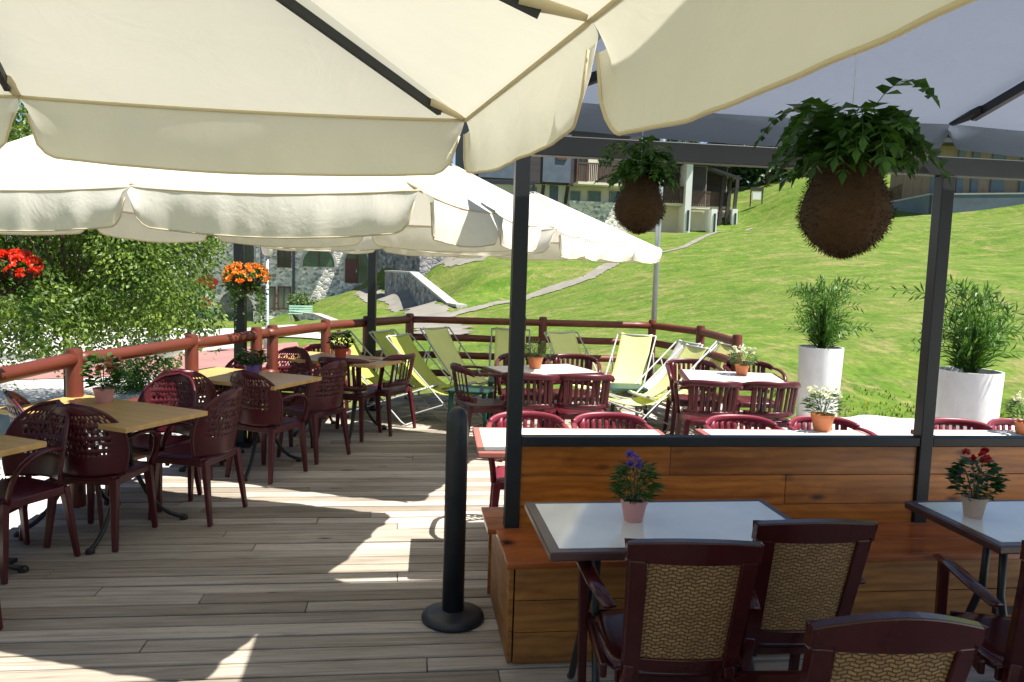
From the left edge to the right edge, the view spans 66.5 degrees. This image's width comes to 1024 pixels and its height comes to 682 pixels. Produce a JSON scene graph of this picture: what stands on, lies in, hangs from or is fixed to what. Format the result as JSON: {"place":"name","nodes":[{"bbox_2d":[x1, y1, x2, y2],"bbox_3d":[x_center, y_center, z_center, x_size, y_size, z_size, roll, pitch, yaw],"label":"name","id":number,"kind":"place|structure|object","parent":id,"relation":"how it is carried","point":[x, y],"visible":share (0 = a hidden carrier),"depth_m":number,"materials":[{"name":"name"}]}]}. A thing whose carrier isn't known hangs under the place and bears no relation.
{"place":"outdoors","nodes":[
{"label":"outdoors","id":0,"kind":"place"},
{"bbox_2d":[9,485,104,528],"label":"pavement","id":1,"kind":"structure","parent":0,"point":[35,508],"depth_m":8.10,"materials":[{"name":"concrete"}]},
{"bbox_2d":[0,342,297,379],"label":"road","id":2,"kind":"structure","parent":0,"point":[223,357],"depth_m":18.80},
{"bbox_2d":[261,247,272,348],"bbox_3d":[-6.268,-1.311,19.987,0.460,3.101,0.437,2,6,0],"label":"street lamp","id":3,"kind":"object","parent":2,"relation":"on","point":[266,252],"visible":0.29,"depth_m":19.95,"materials":[{"name":"metal"}]},
{"bbox_2d":[178,325,320,338],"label":"pavement","id":4,"kind":"structure","parent":0,"point":[305,335],"depth_m":34.42,"materials":[{"name":"concrete"}]},
{"bbox_2d":[354,285,471,334],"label":"path","id":5,"kind":"structure","parent":0,"point":[400,300],"depth_m":32.64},
{"bbox_2d":[19,174,1023,580],"bbox_3d":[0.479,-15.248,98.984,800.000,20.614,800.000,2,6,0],"label":"ground","id":6,"kind":"structure","parent":0,"point":[733,280],"depth_m":26.07,"materials":[{"name":"green plant"}]},
{"bbox_2d":[0,114,121,363],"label":"birch tree","id":7,"kind":"object","parent":6,"relation":"on","point":[40,244],"visible":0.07,"depth_m":12.50,"materials":[{"name":"green plant"}]},
{"bbox_2d":[0,99,233,396],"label":"birch tree","id":8,"kind":"object","parent":6,"relation":"on","point":[145,287],"visible":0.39,"depth_m":10.85,"materials":[{"name":"green plant"}]},
{"bbox_2d":[0,321,250,479],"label":"square","id":9,"kind":"structure","parent":6,"relation":"on","point":[36,390],"depth_m":15.75,"materials":[{"name":"concrete"}]},
{"bbox_2d":[100,335,182,394],"bbox_3d":[-7.590,0.599,15.536,1.774,1.705,1.455,3,6,13],"label":"shrub","id":10,"kind":"object","parent":6,"relation":"on","point":[137,376],"visible":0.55,"depth_m":15.30,"materials":[{"name":"green plant"}]},
{"bbox_2d":[7,235,367,321],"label":"stone building","id":11,"kind":"structure","parent":6,"relation":"on","point":[316,275],"depth_m":54.85,"materials":[{"name":"stone"}]},
{"bbox_2d":[216,289,255,320],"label":"window","id":12,"kind":"structure","parent":11,"relation":"in","point":[229,311],"depth_m":55.06,"materials":[{"name":"glass"}]},
{"bbox_2d":[277,286,290,309],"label":"window","id":13,"kind":"structure","parent":11,"relation":"in","point":[283,292],"depth_m":54.96,"materials":[{"name":"grey glass"}]},
{"bbox_2d":[300,251,336,266],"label":"window","id":14,"kind":"structure","parent":11,"relation":"in","point":[309,258],"depth_m":54.72,"materials":[{"name":"glass"}]},
{"bbox_2d":[345,259,357,282],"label":"door","id":15,"kind":"structure","parent":11,"relation":"in","point":[351,265],"depth_m":54.76,"materials":[{"name":"wood"}]},
{"bbox_2d":[344,253,367,282],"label":"window","id":16,"kind":"structure","parent":11,"relation":"in","point":[362,258],"depth_m":54.76,"materials":[{"name":"glass"}]},
{"bbox_2d":[286,291,317,309],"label":"shrub","id":17,"kind":"object","parent":6,"relation":"on","point":[304,299],"visible":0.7,"depth_m":50.92,"materials":[{"name":"green plant"}]},
{"bbox_2d":[377,249,445,275],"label":"stone wing","id":18,"kind":"structure","parent":6,"relation":"on","point":[422,265],"depth_m":49.65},
{"bbox_2d":[384,270,466,307],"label":"retaining wall","id":19,"kind":"structure","parent":6,"relation":"on","point":[420,288],"depth_m":39.80,"materials":[{"name":"grey stone"}]},
{"bbox_2d":[0,395,1000,681],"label":"deck","id":20,"kind":"structure","parent":6,"relation":"on","point":[296,573],"depth_m":4.12,"materials":[{"name":"grey wood"}]},
{"bbox_2d":[0,434,46,573],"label":"wooden table","id":21,"kind":"object","parent":20,"relation":"on","point":[10,445],"visible":0.91,"depth_m":3.89,"materials":[{"name":"brown wood"}]},
{"bbox_2d":[0,399,80,584],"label":"plastic armchair","id":22,"kind":"object","parent":20,"relation":"on","point":[19,490],"visible":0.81,"depth_m":4.33,"materials":[{"name":"plastic"}]},
{"bbox_2d":[3,390,103,540],"bbox_3d":[-2.812,0.718,4.805,0.511,0.862,0.580,-1,6,-30],"label":"plastic armchair","id":23,"kind":"object","parent":20,"relation":"on","point":[14,401],"visible":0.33,"depth_m":4.62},
{"bbox_2d":[43,403,159,551],"bbox_3d":[-2.437,0.750,4.600,0.580,0.862,0.511,2,6,4],"label":"plastic armchair","id":24,"kind":"object","parent":20,"relation":"on","point":[113,469],"visible":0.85,"depth_m":4.44,"materials":[{"name":"plastic"}]},
{"bbox_2d":[0,395,207,554],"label":"wooden table","id":25,"kind":"object","parent":20,"relation":"on","point":[131,416],"visible":0.54,"depth_m":4.72,"materials":[{"name":"brown wood"}]},
{"bbox_2d":[79,352,128,403],"bbox_3d":[-2.600,0.234,4.987,0.294,0.318,0.274,-1,6,-27],"label":"potted plant","id":26,"kind":"object","parent":25,"relation":"on","point":[103,393],"visible":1,"depth_m":4.95,"materials":[{"name":"green plant"}]},
{"bbox_2d":[103,372,202,511],"bbox_3d":[-2.454,0.670,5.401,0.580,0.862,0.511,3,6,15],"label":"plastic armchair","id":27,"kind":"object","parent":20,"relation":"on","point":[186,388],"visible":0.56,"depth_m":5.53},
{"bbox_2d":[151,368,227,478],"bbox_3d":[-2.514,0.606,6.043,0.580,0.862,0.511,1,6,-10],"label":"plastic armchair","id":28,"kind":"object","parent":20,"relation":"on","point":[210,393],"visible":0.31,"depth_m":5.87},
{"bbox_2d":[148,387,247,526],"bbox_3d":[-2.021,0.712,5.113,0.511,0.862,0.580,3,6,12],"label":"plastic armchair","id":29,"kind":"object","parent":20,"relation":"on","point":[202,451],"visible":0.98,"depth_m":4.95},
{"bbox_2d":[179,367,321,481],"bbox_3d":[-2.181,0.648,6.320,1.100,0.740,0.729,4,6,21],"label":"wooden table","id":30,"kind":"object","parent":20,"relation":"on","point":[220,376],"visible":0.47,"depth_m":6.22,"materials":[{"name":"brown wood"}]},
{"bbox_2d":[234,348,269,373],"bbox_3d":[-2.132,0.167,6.408,0.293,0.202,0.298,3,6,9],"label":"potted plant","id":31,"kind":"object","parent":30,"relation":"on","point":[254,367],"visible":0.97,"depth_m":6.38,"materials":[{"name":"green plant"}]},
{"bbox_2d":[225,370,308,484],"bbox_3d":[-1.923,0.622,6.065,0.580,0.862,0.511,4,6,22],"label":"plastic armchair","id":32,"kind":"object","parent":20,"relation":"on","point":[271,421],"visible":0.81,"depth_m":5.88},
{"bbox_2d":[0,134,540,563],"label":"parasol","id":33,"kind":"object","parent":20,"relation":"on","point":[449,209],"visible":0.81,"depth_m":2.87,"materials":[{"name":"beige fabric"}]},
{"bbox_2d":[0,235,45,348],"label":"hanging basket","id":34,"kind":"object","parent":33,"relation":"hanging from","point":[26,266],"visible":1,"depth_m":4.07,"materials":[{"name":"red plant"}]},
{"bbox_2d":[247,346,311,446],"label":"plastic armchair","id":35,"kind":"object","parent":20,"relation":"on","point":[306,366],"visible":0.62,"depth_m":7.41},
{"bbox_2d":[276,360,350,464],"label":"plastic armchair","id":36,"kind":"object","parent":20,"relation":"on","point":[328,404],"visible":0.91,"depth_m":6.53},
{"bbox_2d":[295,344,350,426],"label":"slatted armchair","id":37,"kind":"object","parent":20,"relation":"on","point":[310,347],"visible":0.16,"depth_m":8.32,"materials":[{"name":"red plastic"}]},
{"bbox_2d":[278,351,406,442],"bbox_3d":[-1.678,0.534,7.644,1.120,0.740,0.730,4,6,20],"label":"wooden table","id":38,"kind":"object","parent":20,"relation":"on","point":[378,363],"visible":0.52,"depth_m":7.50,"materials":[{"name":"brown wood"}]},
{"bbox_2d":[327,330,353,357],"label":"potted plant","id":39,"kind":"object","parent":38,"relation":"on","point":[340,351],"visible":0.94,"depth_m":7.56,"materials":[{"name":"green plant"}]},
{"bbox_2d":[318,357,384,441],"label":"slatted armchair","id":40,"kind":"object","parent":20,"relation":"on","point":[362,394],"visible":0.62,"depth_m":7.31,"materials":[{"name":"red plastic"}]},
{"bbox_2d":[0,313,742,512],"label":"log railing","id":41,"kind":"object","parent":20,"relation":"on","point":[70,361],"visible":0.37,"depth_m":7.93,"materials":[{"name":"wood"}]},
{"bbox_2d":[350,353,415,436],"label":"slatted armchair","id":42,"kind":"object","parent":20,"relation":"on","point":[389,389],"visible":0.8,"depth_m":7.68,"materials":[{"name":"red plastic"}]},
{"bbox_2d":[330,330,438,425],"bbox_3d":[-1.393,0.378,8.401,1.163,0.910,0.518,4,6,22],"label":"deckchair","id":43,"kind":"object","parent":20,"relation":"on","point":[369,376],"visible":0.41,"depth_m":8.52,"materials":[{"name":"yellow fabric"}]},
{"bbox_2d":[233,163,602,447],"bbox_3d":[-1.003,-0.300,6.525,3.250,2.660,2.277,3,6,14],"label":"parasol","id":44,"kind":"object","parent":20,"relation":"on","point":[559,239],"visible":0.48,"depth_m":6.20,"materials":[{"name":"beige fabric"}]},
{"bbox_2d":[221,245,271,333],"bbox_3d":[-2.308,-0.522,6.790,0.431,0.960,0.432,2,6,0],"label":"hanging basket","id":45,"kind":"object","parent":44,"relation":"hanging from","point":[247,283],"visible":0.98,"depth_m":6.72,"materials":[{"name":"orange plant"}]},
{"bbox_2d":[367,329,476,421],"bbox_3d":[-0.992,0.361,8.700,1.163,0.910,0.518,5,6,28],"label":"deckchair","id":46,"kind":"object","parent":20,"relation":"on","point":[385,345],"visible":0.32,"depth_m":8.77,"materials":[{"name":"green fabric"}]},
{"bbox_2d":[384,332,493,428],"bbox_3d":[-0.733,0.408,8.302,1.163,0.910,0.518,4,6,25],"label":"deckchair","id":47,"kind":"object","parent":20,"relation":"on","point":[423,374],"visible":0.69,"depth_m":8.45,"materials":[{"name":"yellow fabric"}]},
{"bbox_2d":[421,406,483,632],"bbox_3d":[-0.269,0.820,3.699,0.300,1.030,0.300,2,6,0],"label":"bollard","id":48,"kind":"object","parent":20,"relation":"on","point":[452,611],"visible":1,"depth_m":3.66,"materials":[{"name":"metal"}]},
{"bbox_2d":[418,326,497,414],"bbox_3d":[-0.530,0.327,9.197,1.163,0.910,0.518,7,8,42],"label":"deckchair","id":49,"kind":"object","parent":20,"relation":"on","point":[442,345],"visible":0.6,"depth_m":9.43,"materials":[{"name":"green fabric"}]},
{"bbox_2d":[447,384,493,426],"bbox_3d":[-0.422,0.695,8.057,0.410,0.421,0.410,3,6,10],"label":"side table","id":50,"kind":"object","parent":20,"relation":"on","point":[483,391],"visible":0.54,"depth_m":7.89,"materials":[{"name":"green plastic"}]},
{"bbox_2d":[450,362,506,439],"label":"slatted armchair","id":51,"kind":"object","parent":20,"relation":"on","point":[471,405],"visible":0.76,"depth_m":6.96,"materials":[{"name":"red plastic"}]},
{"bbox_2d":[0,0,976,175],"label":"parasol","id":52,"kind":"object","parent":20,"relation":"on","point":[337,87],"visible":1,"depth_m":1.82,"materials":[{"name":"beige fabric"}]},
{"bbox_2d":[487,327,530,400],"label":"deckchair","id":53,"kind":"object","parent":20,"relation":"on","point":[501,341],"visible":0.19,"depth_m":9.65,"materials":[{"name":"green fabric"}]},
{"bbox_2d":[364,179,661,410],"bbox_3d":[0.019,-0.533,9.209,2.907,2.665,2.499,4,6,25],"label":"parasol","id":54,"kind":"object","parent":20,"relation":"on","point":[619,246],"visible":0.36,"depth_m":8.81,"materials":[{"name":"beige fabric"}]},
{"bbox_2d":[495,353,550,427],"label":"slatted armchair","id":55,"kind":"object","parent":20,"relation":"on","point":[502,391],"visible":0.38,"depth_m":7.87,"materials":[{"name":"red plastic"}]},
{"bbox_2d":[486,411,568,506],"bbox_3d":[0.088,0.855,4.907,0.538,0.750,0.514,2,6,-3],"label":"slatted armchair","id":56,"kind":"object","parent":20,"relation":"on","point":[497,474],"visible":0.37,"depth_m":5.03,"materials":[{"name":"red plastic"}]},
{"bbox_2d":[499,372,562,461],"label":"slatted armchair","id":57,"kind":"object","parent":20,"relation":"on","point":[547,406],"visible":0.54,"depth_m":6.65,"materials":[{"name":"red plastic"}]},
{"bbox_2d":[481,364,603,422],"bbox_3d":[0.262,0.629,7.286,0.952,0.738,0.660,-1,6,-25],"label":"garden table","id":58,"kind":"object","parent":20,"relation":"on","point":[556,369],"visible":0.27,"depth_m":7.22,"materials":[{"name":"white plastic"}]},
{"bbox_2d":[524,340,551,368],"bbox_3d":[0.217,0.120,7.281,0.320,0.273,0.323,2,6,-3],"label":"potted plant","id":59,"kind":"object","parent":58,"relation":"on","point":[535,362],"visible":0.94,"depth_m":7.25,"materials":[{"name":"green plant"}]},
{"bbox_2d":[472,427,664,457],"bbox_3d":[0.344,0.916,4.393,1.125,0.738,0.620,1,6,-6],"label":"white table","id":60,"kind":"object","parent":20,"relation":"on","point":[490,442],"visible":0.24,"depth_m":4.50,"materials":[{"name":"laminate"}]},
{"bbox_2d":[545,353,600,427],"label":"slatted armchair","id":61,"kind":"object","parent":20,"relation":"on","point":[588,359],"visible":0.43,"depth_m":8.09,"materials":[{"name":"red plastic"}]},
{"bbox_2d":[542,331,617,410],"bbox_3d":[0.848,0.384,9.058,0.518,0.910,1.163,-1,6,-28],"label":"deckchair","id":62,"kind":"object","parent":20,"relation":"on","point":[563,342],"visible":0.28,"depth_m":9.44,"materials":[{"name":"green fabric"}]},
{"bbox_2d":[552,374,614,428],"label":"slatted armchair","id":63,"kind":"object","parent":20,"relation":"on","point":[566,409],"visible":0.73,"depth_m":6.70,"materials":[{"name":"red plastic"}]},
{"bbox_2d":[571,412,653,428],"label":"slatted armchair","id":64,"kind":"object","parent":20,"relation":"on","point":[581,420],"visible":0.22,"depth_m":5.14,"materials":[{"name":"red plastic"}]},
{"bbox_2d":[603,383,647,425],"bbox_3d":[1.238,0.698,8.555,0.410,0.421,0.410,1,6,-5],"label":"side table","id":65,"kind":"object","parent":20,"relation":"on","point":[614,387],"visible":0.48,"depth_m":8.38,"materials":[{"name":"green plastic"}]},
{"bbox_2d":[605,332,656,422],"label":"deckchair","id":66,"kind":"object","parent":20,"relation":"on","point":[630,365],"visible":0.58,"depth_m":9.33,"materials":[{"name":"yellow fabric"}]},
{"bbox_2d":[589,340,703,428],"bbox_3d":[1.436,0.459,8.481,1.163,0.910,0.518,-1,6,-24],"label":"deckchair","id":67,"kind":"object","parent":20,"relation":"on","point":[656,379],"visible":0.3,"depth_m":8.68,"materials":[{"name":"yellow fabric"}]},
{"bbox_2d":[599,343,710,434],"bbox_3d":[1.405,0.499,8.063,1.163,0.910,0.518,0,6,-22],"label":"deckchair","id":68,"kind":"object","parent":20,"relation":"on","point":[660,391],"visible":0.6,"depth_m":8.16,"materials":[{"name":"yellow fabric"}]},
{"bbox_2d":[525,499,790,681],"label":"booth table","id":69,"kind":"object","parent":20,"relation":"on","point":[596,533],"visible":0.62,"depth_m":2.95,"materials":[{"name":"laminate"}]},
{"bbox_2d":[607,449,666,522],"bbox_3d":[0.471,0.550,2.974,0.247,0.273,0.235,7,8,44],"label":"potted plant","id":70,"kind":"object","parent":69,"relation":"on","point":[634,506],"visible":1,"depth_m":2.95,"materials":[{"name":"green plant"}]},
{"bbox_2d":[576,538,763,681],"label":"woven back armchair","id":71,"kind":"object","parent":20,"relation":"on","point":[689,604],"visible":0.98,"depth_m":2.38,"materials":[{"name":"beige plastic"}]},
{"bbox_2d":[627,342,745,432],"bbox_3d":[1.846,0.486,8.332,1.163,0.910,0.518,0,6,-22],"label":"deckchair","id":72,"kind":"object","parent":20,"relation":"on","point":[722,348],"visible":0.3,"depth_m":8.49,"materials":[{"name":"yellow fabric"}]},
{"bbox_2d":[663,358,723,434],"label":"slatted armchair","id":73,"kind":"object","parent":20,"relation":"on","point":[671,366],"visible":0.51,"depth_m":7.97,"materials":[{"name":"red plastic"}]},
{"bbox_2d":[673,380,743,434],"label":"slatted armchair","id":74,"kind":"object","parent":20,"relation":"on","point":[690,415],"visible":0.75,"depth_m":6.57,"materials":[{"name":"red plastic"}]},
{"bbox_2d":[481,507,936,593],"bbox_3d":[2.044,1.136,4.171,4.415,0.451,0.336,1,6,-8],"label":"box bench","id":75,"kind":"object","parent":20,"relation":"on","point":[493,518],"visible":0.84,"depth_m":3.93,"materials":[{"name":"red wood"}]},
{"bbox_2d":[678,369,790,434],"bbox_3d":[2.011,0.693,7.196,0.916,0.739,0.780,2,6,7],"label":"garden table","id":76,"kind":"object","parent":20,"relation":"on","point":[685,374],"visible":0.32,"depth_m":7.15,"materials":[{"name":"white plastic"}]},
{"bbox_2d":[725,345,759,375],"bbox_3d":[2.138,0.179,7.256,0.324,0.280,0.320,0,6,-21],"label":"potted plant","id":77,"kind":"object","parent":76,"relation":"on","point":[741,369],"visible":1,"depth_m":7.23,"materials":[{"name":"green plant"}]},
{"bbox_2d":[703,414,783,428],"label":"slatted armchair","id":78,"kind":"object","parent":20,"relation":"on","point":[711,422],"visible":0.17,"depth_m":5.20,"materials":[{"name":"red plastic"}]},
{"bbox_2d":[722,360,786,427],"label":"slatted armchair","id":79,"kind":"object","parent":20,"relation":"on","point":[743,401],"visible":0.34,"depth_m":7.93,"materials":[{"name":"red plastic"}]},
{"bbox_2d":[490,524,1020,663],"bbox_3d":[2.092,1.159,3.950,4.377,0.451,0.743,1,6,-8],"label":"box bench","id":80,"kind":"object","parent":20,"relation":"on","point":[899,574],"visible":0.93,"depth_m":3.52,"materials":[{"name":"red wood"}]},
{"bbox_2d":[503,136,1023,618],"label":"wooden screen","id":81,"kind":"object","parent":20,"relation":"on","point":[879,478],"visible":0.65,"depth_m":3.85,"materials":[{"name":"paint"}]},
{"bbox_2d":[726,381,800,428],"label":"slatted armchair","id":82,"kind":"object","parent":20,"relation":"on","point":[777,415],"visible":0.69,"depth_m":6.62,"materials":[{"name":"red plastic"}]},
{"bbox_2d":[694,429,868,434],"bbox_3d":[1.661,0.941,4.556,1.057,0.738,0.620,1,6,-6],"label":"white table","id":83,"kind":"object","parent":20,"relation":"on","point":[761,432],"visible":0.18,"depth_m":4.73,"materials":[{"name":"laminate"}]},
{"bbox_2d":[799,385,844,431],"bbox_3d":[1.913,0.412,4.810,0.291,0.279,0.299,3,6,12],"label":"potted plant","id":84,"kind":"object","parent":83,"relation":"on","point":[822,421],"visible":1,"depth_m":4.77,"materials":[{"name":"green plant"}]},
{"bbox_2d":[573,0,1023,156],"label":"parasol","id":85,"kind":"object","parent":20,"relation":"on","point":[966,62],"visible":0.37,"depth_m":3.31,"materials":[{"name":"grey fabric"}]},
{"bbox_2d":[593,132,681,234],"bbox_3d":[0.502,-0.780,3.057,0.354,0.733,0.375,2,6,0],"label":"hanging fern ball","id":86,"kind":"object","parent":85,"relation":"hanging from","point":[639,208],"visible":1,"depth_m":3.01,"materials":[{"name":"green plant"}]},
{"bbox_2d":[753,55,951,260],"bbox_3d":[1.026,-0.667,2.311,0.496,0.860,0.550,-2,7,-33],"label":"hanging fern ball","id":87,"kind":"object","parent":85,"relation":"hanging from","point":[844,210],"visible":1,"depth_m":2.23,"materials":[{"name":"green plant"}]},
{"bbox_2d":[738,519,878,670],"bbox_3d":[0.941,1.001,2.842,0.584,0.916,0.633,1,6,-6],"label":"woven back armchair","id":88,"kind":"object","parent":20,"relation":"on","point":[809,569],"visible":0.69,"depth_m":2.57,"materials":[{"name":"beige plastic"}]},
{"bbox_2d":[787,415,876,434],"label":"slatted armchair","id":89,"kind":"object","parent":20,"relation":"on","point":[796,421],"visible":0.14,"depth_m":5.24,"materials":[{"name":"red plastic"}]},
{"bbox_2d":[718,612,988,681],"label":"woven back armchair","id":90,"kind":"object","parent":20,"relation":"on","point":[899,647],"visible":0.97,"depth_m":1.89,"materials":[{"name":"red plastic"}]},
{"bbox_2d":[904,500,1023,615],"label":"booth table","id":91,"kind":"object","parent":20,"relation":"on","point":[998,527],"visible":0.73,"depth_m":3.13,"materials":[{"name":"laminate"}]},
{"bbox_2d":[945,447,1010,518],"bbox_3d":[1.869,0.572,3.153,0.226,0.282,0.227,-3,7,-40],"label":"potted plant","id":92,"kind":"object","parent":91,"relation":"on","point":[974,503],"visible":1,"depth_m":3.13,"materials":[{"name":"green plant"}]},
{"bbox_2d":[932,540,1023,681],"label":"woven back armchair","id":93,"kind":"object","parent":20,"relation":"on","point":[1000,651],"visible":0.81,"depth_m":2.64,"materials":[{"name":"red plastic"}]},
{"bbox_2d":[455,122,638,232],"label":"chalet","id":94,"kind":"object","parent":6,"relation":"on","point":[569,182],"visible":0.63,"depth_m":52.66,"materials":[{"name":"paint"}]},
{"bbox_2d":[651,139,664,320],"bbox_3d":[1.856,-1.426,9.902,0.180,5.420,0.180,2,6,0],"label":"grey pole","id":95,"kind":"object","parent":6,"relation":"on","point":[655,277],"visible":0.11,"depth_m":9.94,"materials":[{"name":"metal"}]},
{"bbox_2d":[647,164,741,232],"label":"stepped chalet","id":96,"kind":"object","parent":6,"relation":"on","point":[700,200],"visible":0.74,"depth_m":62.35,"materials":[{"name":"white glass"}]},
{"bbox_2d":[741,145,793,184],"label":"conifer","id":97,"kind":"object","parent":6,"relation":"on","point":[766,178],"visible":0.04,"depth_m":75.10,"materials":[{"name":"green plant"}]},
{"bbox_2d":[890,138,1023,198],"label":"panelled building","id":98,"kind":"structure","parent":6,"relation":"on","point":[918,186],"depth_m":53.58,"materials":[{"name":"beige stone"}]},
{"bbox_2d":[891,193,1023,214],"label":"terrace wall","id":99,"kind":"structure","parent":6,"relation":"on","point":[962,202],"depth_m":52.72,"materials":[{"name":"grey stone"}]},
{"bbox_2d":[440,263,618,316],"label":"path","id":100,"kind":"structure","parent":0,"point":[598,270],"depth_m":34.73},
{"bbox_2d":[741,387,1023,420],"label":"grass","id":101,"kind":"structure","parent":0,"point":[891,414],"depth_m":9.64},
{"bbox_2d":[769,424,1014,434],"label":"pavement","id":102,"kind":"structure","parent":0,"point":[891,429],"depth_m":8.72,"materials":[{"name":"concrete"}]},
{"bbox_2d":[781,274,879,429],"bbox_3d":[3.433,0.105,8.516,1.023,1.744,1.354,2,6,0],"label":"tall planter","id":103,"kind":"object","parent":102,"relation":"on","point":[820,364],"visible":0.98,"depth_m":8.50,"materials":[{"name":"ceramic"}]},
{"bbox_2d":[890,273,1023,429],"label":"tall planter","id":104,"kind":"object","parent":102,"relation":"on","point":[970,387],"visible":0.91,"depth_m":6.27,"materials":[{"name":"white plastic"}]},
{"bbox_2d":[934,418,993,429],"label":"slatted armchair","id":105,"kind":"object","parent":102,"relation":"on","point":[962,422],"visible":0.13,"depth_m":5.33,"materials":[{"name":"red plastic"}]},
{"bbox_2d":[910,429,1023,435],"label":"white table","id":106,"kind":"object","parent":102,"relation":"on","point":[976,432],"visible":0.12,"depth_m":4.90,"materials":[{"name":"laminate"}]},
{"bbox_2d":[1004,391,1023,434],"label":"potted plant","id":107,"kind":"object","parent":106,"relation":"on","point":[1018,423],"visible":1,"depth_m":4.89,"materials":[{"name":"green plant"}]},
{"bbox_2d":[789,415,1014,428],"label":"pavement","id":108,"kind":"structure","parent":0,"point":[867,419],"depth_m":9.12,"materials":[{"name":"concrete"}]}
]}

